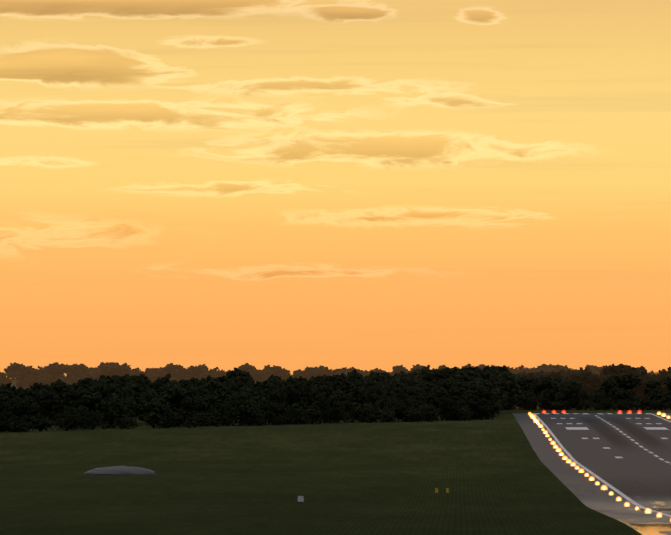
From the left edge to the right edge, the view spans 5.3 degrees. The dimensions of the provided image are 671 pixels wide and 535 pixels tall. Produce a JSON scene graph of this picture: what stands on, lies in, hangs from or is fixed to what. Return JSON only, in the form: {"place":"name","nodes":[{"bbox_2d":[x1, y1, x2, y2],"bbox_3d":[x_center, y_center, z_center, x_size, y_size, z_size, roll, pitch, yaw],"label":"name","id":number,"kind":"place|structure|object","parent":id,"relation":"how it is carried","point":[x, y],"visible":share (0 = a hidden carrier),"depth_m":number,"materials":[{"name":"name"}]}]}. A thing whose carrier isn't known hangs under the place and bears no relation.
{"place":"outdoors","nodes":[
{"label":"outdoors","id":0,"kind":"place"},
{"bbox_2d":[0,379,670,534],"bbox_3d":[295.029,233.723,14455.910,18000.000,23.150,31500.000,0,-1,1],"label":"ground","id":1,"kind":"structure","parent":0,"point":[496,476],"depth_m":1391.37,"materials":[{"name":"green plant"}]},
{"bbox_2d":[0,371,11,386],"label":"tree","id":2,"kind":"object","parent":1,"relation":"on","point":[5,379],"depth_m":4535.62,"materials":[{"name":"brown plant"}]},
{"bbox_2d":[0,420,14,431],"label":"bush","id":3,"kind":"object","parent":1,"relation":"on","point":[3,425],"visible":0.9,"depth_m":2219.40,"materials":[{"name":"green plant"}]},
{"bbox_2d":[4,362,32,387],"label":"tree","id":4,"kind":"object","parent":1,"relation":"on","point":[18,371],"depth_m":4574.52,"materials":[{"name":"brown plant"}]},
{"bbox_2d":[11,386,44,419],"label":"tree","id":5,"kind":"object","parent":1,"relation":"on","point":[36,396],"visible":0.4,"depth_m":2291.42,"materials":[{"name":"green plant"}]},
{"bbox_2d":[26,369,39,388],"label":"tree","id":6,"kind":"object","parent":1,"relation":"on","point":[35,374],"depth_m":4515.49,"materials":[{"name":"brown plant"}]},
{"bbox_2d":[30,382,52,413],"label":"tree","id":7,"kind":"object","parent":1,"relation":"on","point":[37,386],"visible":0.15,"depth_m":2386.83,"materials":[{"name":"green plant"}]},
{"bbox_2d":[35,363,68,385],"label":"tree","id":8,"kind":"object","parent":1,"relation":"on","point":[48,375],"depth_m":4480.75,"materials":[{"name":"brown plant"}]},
{"bbox_2d":[35,362,69,382],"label":"tree","id":9,"kind":"object","parent":1,"relation":"on","point":[58,375],"depth_m":4526.17,"materials":[{"name":"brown plant"}]},
{"bbox_2d":[50,415,78,430],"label":"bush","id":10,"kind":"object","parent":1,"relation":"on","point":[56,422],"visible":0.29,"depth_m":2259.44,"materials":[{"name":"green plant"}]},
{"bbox_2d":[65,364,86,384],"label":"tree","id":11,"kind":"object","parent":1,"relation":"on","point":[74,374],"depth_m":4480.92,"materials":[{"name":"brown plant"}]},
{"bbox_2d":[69,363,94,378],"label":"tree","id":12,"kind":"object","parent":1,"relation":"on","point":[88,373],"depth_m":4607.44,"materials":[{"name":"brown plant"}]},
{"bbox_2d":[61,377,105,425],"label":"tree","id":13,"kind":"object","parent":1,"relation":"on","point":[86,383],"visible":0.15,"depth_m":2351.76,"materials":[{"name":"green plant"}]},
{"bbox_2d":[81,392,108,416],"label":"tree","id":14,"kind":"object","parent":1,"relation":"on","point":[91,400],"visible":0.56,"depth_m":2309.74,"materials":[{"name":"green plant"}]},
{"bbox_2d":[90,371,105,379],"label":"tree","id":15,"kind":"object","parent":1,"relation":"on","point":[95,376],"depth_m":4540.03,"materials":[{"name":"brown plant"}]},
{"bbox_2d":[101,412,118,427],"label":"bush","id":16,"kind":"object","parent":1,"relation":"on","point":[110,423],"visible":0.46,"depth_m":2303.56,"materials":[{"name":"green plant"}]},
{"bbox_2d":[98,375,127,387],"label":"tree","id":17,"kind":"object","parent":1,"relation":"on","point":[122,381],"visible":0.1,"depth_m":2394.61,"materials":[{"name":"green plant"}]},
{"bbox_2d":[97,363,131,380],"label":"tree","id":18,"kind":"object","parent":1,"relation":"on","point":[110,369],"depth_m":4526.69,"materials":[{"name":"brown plant"}]},
{"bbox_2d":[84,466,156,474],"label":"mound","id":19,"kind":"object","parent":1,"relation":"on","point":[119,470],"visible":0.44,"depth_m":1487.44,"materials":[{"name":"grey"}]},
{"bbox_2d":[112,415,138,428],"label":"bush","id":20,"kind":"object","parent":1,"relation":"on","point":[124,422],"visible":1,"depth_m":2285.24,"materials":[{"name":"green plant"}]},
{"bbox_2d":[118,374,152,388],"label":"tree","id":21,"kind":"object","parent":1,"relation":"on","point":[142,378],"visible":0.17,"depth_m":2409.34,"materials":[{"name":"green plant"}]},
{"bbox_2d":[124,379,155,421],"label":"tree","id":22,"kind":"object","parent":1,"relation":"on","point":[136,387],"visible":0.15,"depth_m":2379.86,"materials":[{"name":"green plant"}]},
{"bbox_2d":[137,388,156,425],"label":"tree","id":23,"kind":"object","parent":1,"relation":"on","point":[148,395],"visible":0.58,"depth_m":2347.81,"materials":[{"name":"green plant"}]},
{"bbox_2d":[137,396,169,424],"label":"tree","id":24,"kind":"object","parent":1,"relation":"on","point":[155,404],"visible":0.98,"depth_m":2302.52,"materials":[{"name":"green plant"}]},
{"bbox_2d":[146,381,163,423],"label":"tree","id":25,"kind":"object","parent":1,"relation":"on","point":[156,386],"visible":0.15,"depth_m":2413.74,"materials":[{"name":"green plant"}]},
{"bbox_2d":[145,409,166,428],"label":"bush","id":26,"kind":"object","parent":1,"relation":"on","point":[161,421],"visible":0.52,"depth_m":2300.90,"materials":[{"name":"green plant"}]},
{"bbox_2d":[148,368,177,381],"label":"tree","id":27,"kind":"object","parent":1,"relation":"on","point":[153,377],"depth_m":4516.41,"materials":[{"name":"brown plant"}]},
{"bbox_2d":[155,373,172,384],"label":"tree","id":28,"kind":"object","parent":1,"relation":"on","point":[164,380],"visible":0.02,"depth_m":2463.12,"materials":[{"name":"green plant"}]},
{"bbox_2d":[160,363,183,381],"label":"tree","id":29,"kind":"object","parent":1,"relation":"on","point":[172,369],"depth_m":4486.85,"materials":[{"name":"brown plant"}]},
{"bbox_2d":[151,383,194,425],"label":"tree","id":30,"kind":"object","parent":1,"relation":"on","point":[168,397],"visible":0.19,"depth_m":2353.84,"materials":[{"name":"green plant"}]},
{"bbox_2d":[167,386,200,422],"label":"tree","id":31,"kind":"object","parent":1,"relation":"on","point":[178,394],"visible":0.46,"depth_m":2351.31,"materials":[{"name":"green plant"}]},
{"bbox_2d":[180,369,195,379],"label":"tree","id":32,"kind":"object","parent":1,"relation":"on","point":[187,373],"depth_m":4490.97,"materials":[{"name":"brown plant"}]},
{"bbox_2d":[187,365,204,378],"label":"tree","id":33,"kind":"object","parent":1,"relation":"on","point":[197,371],"depth_m":4600.06,"materials":[{"name":"brown plant"}]},
{"bbox_2d":[181,381,211,393],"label":"tree","id":34,"kind":"object","parent":1,"relation":"on","point":[194,384],"visible":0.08,"depth_m":2410.88,"materials":[{"name":"green plant"}]},
{"bbox_2d":[173,412,223,426],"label":"bush","id":35,"kind":"object","parent":1,"relation":"on","point":[214,420],"visible":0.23,"depth_m":2338.57,"materials":[{"name":"green plant"}]},
{"bbox_2d":[189,377,229,414],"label":"tree","id":36,"kind":"object","parent":1,"relation":"on","point":[216,389],"visible":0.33,"depth_m":2412.90,"materials":[{"name":"green plant"}]},
{"bbox_2d":[210,369,225,378],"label":"tree","id":37,"kind":"object","parent":1,"relation":"on","point":[218,374],"depth_m":4491.23,"materials":[{"name":"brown plant"}]},
{"bbox_2d":[213,375,230,384],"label":"tree","id":38,"kind":"object","parent":1,"relation":"on","point":[223,378],"visible":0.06,"depth_m":2500.52,"materials":[{"name":"green plant"}]},
{"bbox_2d":[200,412,244,425],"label":"bush","id":39,"kind":"object","parent":1,"relation":"on","point":[240,418],"visible":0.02,"depth_m":2360.72,"materials":[{"name":"green plant"}]},
{"bbox_2d":[221,378,255,423],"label":"tree","id":40,"kind":"object","parent":1,"relation":"on","point":[234,386],"visible":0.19,"depth_m":2416.39,"materials":[{"name":"green plant"}]},
{"bbox_2d":[226,367,253,382],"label":"tree","id":41,"kind":"object","parent":1,"relation":"on","point":[236,374],"visible":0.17,"depth_m":2519.60,"materials":[{"name":"green plant"}]},
{"bbox_2d":[229,392,259,425],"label":"tree","id":42,"kind":"object","parent":1,"relation":"on","point":[244,398],"visible":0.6,"depth_m":2366.54,"materials":[{"name":"green plant"}]},
{"bbox_2d":[238,363,255,371],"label":"tree","id":43,"kind":"object","parent":1,"relation":"on","point":[246,366],"depth_m":4657.13,"materials":[{"name":"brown plant"}]},
{"bbox_2d":[226,384,269,409],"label":"tree","id":44,"kind":"object","parent":1,"relation":"on","point":[263,397],"visible":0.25,"depth_m":2383.48,"materials":[{"name":"green plant"}]},
{"bbox_2d":[247,368,265,382],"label":"tree","id":45,"kind":"object","parent":1,"relation":"on","point":[256,374],"depth_m":4489.25,"materials":[{"name":"brown plant"}]},
{"bbox_2d":[252,381,262,391],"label":"tree","id":46,"kind":"object","parent":1,"relation":"on","point":[256,384],"visible":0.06,"depth_m":2423.49,"materials":[{"name":"green plant"}]},
{"bbox_2d":[256,380,273,390],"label":"tree","id":47,"kind":"object","parent":1,"relation":"on","point":[264,384],"visible":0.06,"depth_m":2450.93,"materials":[{"name":"green plant"}]},
{"bbox_2d":[258,389,284,424],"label":"tree","id":48,"kind":"object","parent":1,"relation":"on","point":[274,395],"visible":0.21,"depth_m":2392.08,"materials":[{"name":"green plant"}]},
{"bbox_2d":[267,365,287,378],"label":"tree","id":49,"kind":"object","parent":1,"relation":"on","point":[276,370],"depth_m":4533.93,"materials":[{"name":"brown plant"}]},
{"bbox_2d":[267,376,289,386],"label":"tree","id":50,"kind":"object","parent":1,"relation":"on","point":[284,381],"visible":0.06,"depth_m":2505.45,"materials":[{"name":"green plant"}]},
{"bbox_2d":[269,380,287,411],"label":"tree","id":51,"kind":"object","parent":1,"relation":"on","point":[277,384],"visible":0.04,"depth_m":2473.65,"materials":[{"name":"green plant"}]},
{"bbox_2d":[287,369,303,377],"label":"tree","id":52,"kind":"object","parent":1,"relation":"on","point":[297,373],"depth_m":4550.08,"materials":[{"name":"brown plant"}]},
{"bbox_2d":[286,376,306,384],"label":"tree","id":53,"kind":"object","parent":1,"relation":"on","point":[290,379],"visible":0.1,"depth_m":2517.41,"materials":[{"name":"green plant"}]},
{"bbox_2d":[300,367,316,380],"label":"tree","id":54,"kind":"object","parent":1,"relation":"on","point":[309,369],"depth_m":4504.07,"materials":[{"name":"brown plant"}]},
{"bbox_2d":[307,375,321,383],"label":"tree","id":55,"kind":"object","parent":1,"relation":"on","point":[317,378],"depth_m":2563.00,"materials":[{"name":"green plant"}]},
{"bbox_2d":[306,369,332,375],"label":"tree","id":56,"kind":"object","parent":1,"relation":"on","point":[317,372],"depth_m":4503.08,"materials":[{"name":"brown plant"}]},
{"bbox_2d":[314,365,340,374],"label":"tree","id":57,"kind":"object","parent":1,"relation":"on","point":[325,369],"depth_m":4634.50,"materials":[{"name":"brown plant"}]},
{"bbox_2d":[322,374,339,382],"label":"tree","id":58,"kind":"object","parent":1,"relation":"on","point":[329,379],"visible":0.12,"depth_m":2583.72,"materials":[{"name":"green plant"}]},
{"bbox_2d":[323,372,361,420],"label":"tree","id":59,"kind":"object","parent":1,"relation":"on","point":[344,385],"visible":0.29,"depth_m":2490.15,"materials":[{"name":"green plant"}]},
{"bbox_2d":[336,367,353,373],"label":"tree","id":60,"kind":"object","parent":1,"relation":"on","point":[345,370],"depth_m":4651.84,"materials":[{"name":"brown plant"}]},
{"bbox_2d":[347,372,362,381],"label":"tree","id":61,"kind":"object","parent":1,"relation":"on","point":[353,377],"visible":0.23,"depth_m":2638.99,"materials":[{"name":"green plant"}]},
{"bbox_2d":[350,401,388,422],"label":"bush","id":62,"kind":"object","parent":1,"relation":"on","point":[363,412],"visible":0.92,"depth_m":2446.30,"materials":[{"name":"green plant"}]},
{"bbox_2d":[366,371,399,383],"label":"tree","id":63,"kind":"object","parent":1,"relation":"on","point":[380,377],"visible":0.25,"depth_m":2693.27,"materials":[{"name":"green plant"}]},
{"bbox_2d":[379,410,394,421],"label":"bush","id":64,"kind":"object","parent":1,"relation":"on","point":[390,416],"visible":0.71,"depth_m":2452.16,"materials":[{"name":"green plant"}]},
{"bbox_2d":[388,365,403,375],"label":"tree","id":65,"kind":"object","parent":1,"relation":"on","point":[398,369],"depth_m":4509.60,"materials":[{"name":"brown plant"}]},
{"bbox_2d":[395,371,417,377],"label":"tree","id":66,"kind":"object","parent":1,"relation":"on","point":[412,374],"visible":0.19,"depth_m":2971.00,"materials":[{"name":"green plant"}]},
{"bbox_2d":[419,404,438,421],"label":"bush","id":67,"kind":"object","parent":1,"relation":"on","point":[432,414],"visible":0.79,"depth_m":2477.33,"materials":[{"name":"green plant"}]},
{"bbox_2d":[431,386,445,416],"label":"tree","id":68,"kind":"object","parent":1,"relation":"on","point":[434,388],"visible":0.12,"depth_m":2555.59,"materials":[{"name":"green plant"}]},
{"bbox_2d":[423,369,456,382],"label":"tree","id":69,"kind":"object","parent":1,"relation":"on","point":[435,374],"visible":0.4,"depth_m":2668.79,"materials":[{"name":"green plant"}]},
{"bbox_2d":[452,367,481,373],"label":"tree","id":70,"kind":"object","parent":1,"relation":"on","point":[463,370],"visible":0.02,"depth_m":2744.20,"materials":[{"name":"green plant"}]},
{"bbox_2d":[453,370,484,381],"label":"tree","id":71,"kind":"object","parent":1,"relation":"on","point":[462,376],"visible":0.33,"depth_m":2683.86,"materials":[{"name":"green plant"}]},
{"bbox_2d":[468,407,480,419],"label":"bush","id":72,"kind":"object","parent":1,"relation":"on","point":[476,414],"visible":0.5,"depth_m":2528.65,"materials":[{"name":"green plant"}]},
{"bbox_2d":[470,379,496,408],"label":"tree","id":73,"kind":"object","parent":1,"relation":"on","point":[483,386],"visible":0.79,"depth_m":2559.70,"materials":[{"name":"green plant"}]},
{"bbox_2d":[475,369,501,379],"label":"tree","id":74,"kind":"object","parent":1,"relation":"on","point":[485,374],"visible":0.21,"depth_m":2689.54,"materials":[{"name":"green plant"}]},
{"bbox_2d":[488,388,503,416],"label":"tree","id":75,"kind":"object","parent":1,"relation":"on","point":[497,406],"visible":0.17,"depth_m":2595.93,"materials":[{"name":"green plant"}]},
{"bbox_2d":[482,366,511,412],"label":"tree","id":76,"kind":"object","parent":1,"relation":"on","point":[491,369],"visible":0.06,"depth_m":2767.48,"materials":[{"name":"green plant"}]},
{"bbox_2d":[488,377,509,414],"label":"tree","id":77,"kind":"object","parent":1,"relation":"on","point":[503,398],"visible":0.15,"depth_m":2616.58,"materials":[{"name":"green plant"}]},
{"bbox_2d":[485,369,520,412],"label":"tree","id":78,"kind":"object","parent":1,"relation":"on","point":[508,377],"visible":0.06,"depth_m":2743.13,"materials":[{"name":"green plant"}]},
{"bbox_2d":[490,365,515,376],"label":"tree","id":79,"kind":"object","parent":1,"relation":"on","point":[504,368],"visible":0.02,"depth_m":2882.23,"materials":[{"name":"green plant"}]},
{"bbox_2d":[496,377,518,414],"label":"tree","id":80,"kind":"object","parent":1,"relation":"on","point":[510,387],"visible":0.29,"depth_m":2670.41,"materials":[{"name":"green plant"}]},
{"bbox_2d":[515,376,534,409],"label":"tree","id":81,"kind":"object","parent":1,"relation":"on","point":[524,383],"visible":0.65,"depth_m":2978.28,"materials":[{"name":"green plant"}]},
{"bbox_2d":[523,372,545,407],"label":"tree","id":82,"kind":"object","parent":1,"relation":"on","point":[531,375],"depth_m":3029.99,"materials":[{"name":"green plant"}]},
{"bbox_2d":[529,375,557,409],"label":"tree","id":83,"kind":"object","parent":1,"relation":"on","point":[541,383],"visible":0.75,"depth_m":2971.79,"materials":[{"name":"green plant"}]},
{"bbox_2d":[538,371,561,396],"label":"tree","id":84,"kind":"object","parent":1,"relation":"on","point":[555,375],"depth_m":3023.12,"materials":[{"name":"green plant"}]},
{"bbox_2d":[544,400,568,409],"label":"bush","id":85,"kind":"object","parent":1,"relation":"on","point":[555,405],"visible":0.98,"depth_m":2938.69,"materials":[{"name":"green plant"}]},
{"bbox_2d":[549,378,565,409],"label":"tree","id":86,"kind":"object","parent":1,"relation":"on","point":[560,381],"visible":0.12,"depth_m":2975.47,"materials":[{"name":"green plant"}]},
{"bbox_2d":[544,364,571,372],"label":"tree","id":87,"kind":"object","parent":1,"relation":"on","point":[558,367],"depth_m":4517.24,"materials":[{"name":"brown plant"}]},
{"bbox_2d":[552,379,584,408],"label":"tree","id":88,"kind":"object","parent":1,"relation":"on","point":[568,382],"visible":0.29,"depth_m":2963.45,"materials":[{"name":"green plant"}]},
{"bbox_2d":[558,384,583,409],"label":"tree","id":89,"kind":"object","parent":1,"relation":"on","point":[567,391],"visible":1,"depth_m":2938.69,"materials":[{"name":"green plant"}]},
{"bbox_2d":[566,370,587,376],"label":"tree","id":90,"kind":"object","parent":1,"relation":"on","point":[570,373],"depth_m":3060.92,"materials":[{"name":"green plant"}]},
{"bbox_2d":[570,372,592,401],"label":"tree","id":91,"kind":"object","parent":1,"relation":"on","point":[582,377],"depth_m":3004.48,"materials":[{"name":"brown plant"}]},
{"bbox_2d":[512,413,670,534],"bbox_3d":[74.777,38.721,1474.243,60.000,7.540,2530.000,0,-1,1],"label":"runway","id":92,"kind":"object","parent":1,"relation":"on","point":[637,473],"visible":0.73,"depth_m":1775.08,"materials":[{"name":"grey asphalt"}]},
{"bbox_2d":[533,413,670,516],"bbox_3d":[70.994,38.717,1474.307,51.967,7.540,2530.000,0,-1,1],"label":"runway markings","id":93,"kind":"object","parent":92,"relation":"on","point":[591,472],"visible":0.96,"depth_m":2102.22,"materials":[{"name":"white paint"}]},
{"bbox_2d":[583,374,603,399],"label":"tree","id":94,"kind":"object","parent":1,"relation":"on","point":[593,384],"visible":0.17,"depth_m":2985.41,"materials":[{"name":"brown plant"}]},
{"bbox_2d":[589,366,601,374],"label":"tree","id":95,"kind":"object","parent":1,"relation":"on","point":[596,370],"depth_m":4496.14,"materials":[{"name":"brown plant"}]},
{"bbox_2d":[595,399,620,409],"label":"bush","id":96,"kind":"object","parent":1,"relation":"on","point":[607,404],"visible":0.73,"depth_m":2944.84,"materials":[{"name":"green plant"}]},
{"bbox_2d":[600,376,617,409],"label":"tree","id":97,"kind":"object","parent":1,"relation":"on","point":[609,384],"visible":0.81,"depth_m":2963.92,"materials":[{"name":"green plant"}]},
{"bbox_2d":[602,364,627,408],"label":"tree","id":98,"kind":"object","parent":1,"relation":"on","point":[617,370],"depth_m":3051.37,"materials":[{"name":"green plant"}]},
{"bbox_2d":[616,400,630,409],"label":"bush","id":99,"kind":"object","parent":1,"relation":"on","point":[624,404],"visible":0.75,"depth_m":2933.33,"materials":[{"name":"green plant"}]},
{"bbox_2d":[611,374,642,409],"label":"tree","id":100,"kind":"object","parent":1,"relation":"on","point":[625,382],"visible":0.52,"depth_m":2966.85,"materials":[{"name":"green plant"}]},
{"bbox_2d":[617,400,639,409],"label":"bush","id":101,"kind":"object","parent":1,"relation":"on","point":[632,404],"visible":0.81,"depth_m":2935.60,"materials":[{"name":"green plant"}]},
{"bbox_2d":[631,376,646,395],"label":"tree","id":102,"kind":"object","parent":1,"relation":"on","point":[638,389],"depth_m":2991.71,"materials":[{"name":"brown plant"}]},
{"bbox_2d":[624,365,654,408],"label":"tree","id":103,"kind":"object","parent":1,"relation":"on","point":[632,371],"depth_m":3054.90,"materials":[{"name":"green plant"}]},
{"bbox_2d":[633,395,661,409],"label":"bush","id":104,"kind":"object","parent":1,"relation":"on","point":[646,404],"visible":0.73,"depth_m":2948.61,"materials":[{"name":"green plant"}]},
{"bbox_2d":[644,379,661,394],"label":"tree","id":105,"kind":"object","parent":1,"relation":"on","point":[651,384],"visible":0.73,"depth_m":2979.75,"materials":[{"name":"green plant"}]},
{"bbox_2d":[640,374,668,408],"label":"tree","id":106,"kind":"object","parent":1,"relation":"on","point":[661,379],"depth_m":3024.81,"materials":[{"name":"green plant"}]},
{"bbox_2d":[651,400,665,409],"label":"bush","id":107,"kind":"object","parent":1,"relation":"on","point":[657,406],"visible":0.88,"depth_m":2942.94,"materials":[{"name":"green plant"}]},
{"bbox_2d":[653,367,670,379],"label":"tree","id":108,"kind":"object","parent":1,"relation":"on","point":[661,373],"depth_m":3081.65,"materials":[{"name":"green plant"}]},
{"bbox_2d":[663,377,670,394],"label":"tree","id":109,"kind":"object","parent":1,"relation":"on","point":[667,382],"visible":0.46,"depth_m":2969.28,"materials":[{"name":"green plant"}]},
{"bbox_2d":[0,0,670,378],"label":"sky","id":110,"kind":"structure","parent":0,"point":[292,185],"materials":[{"name":"orange"}]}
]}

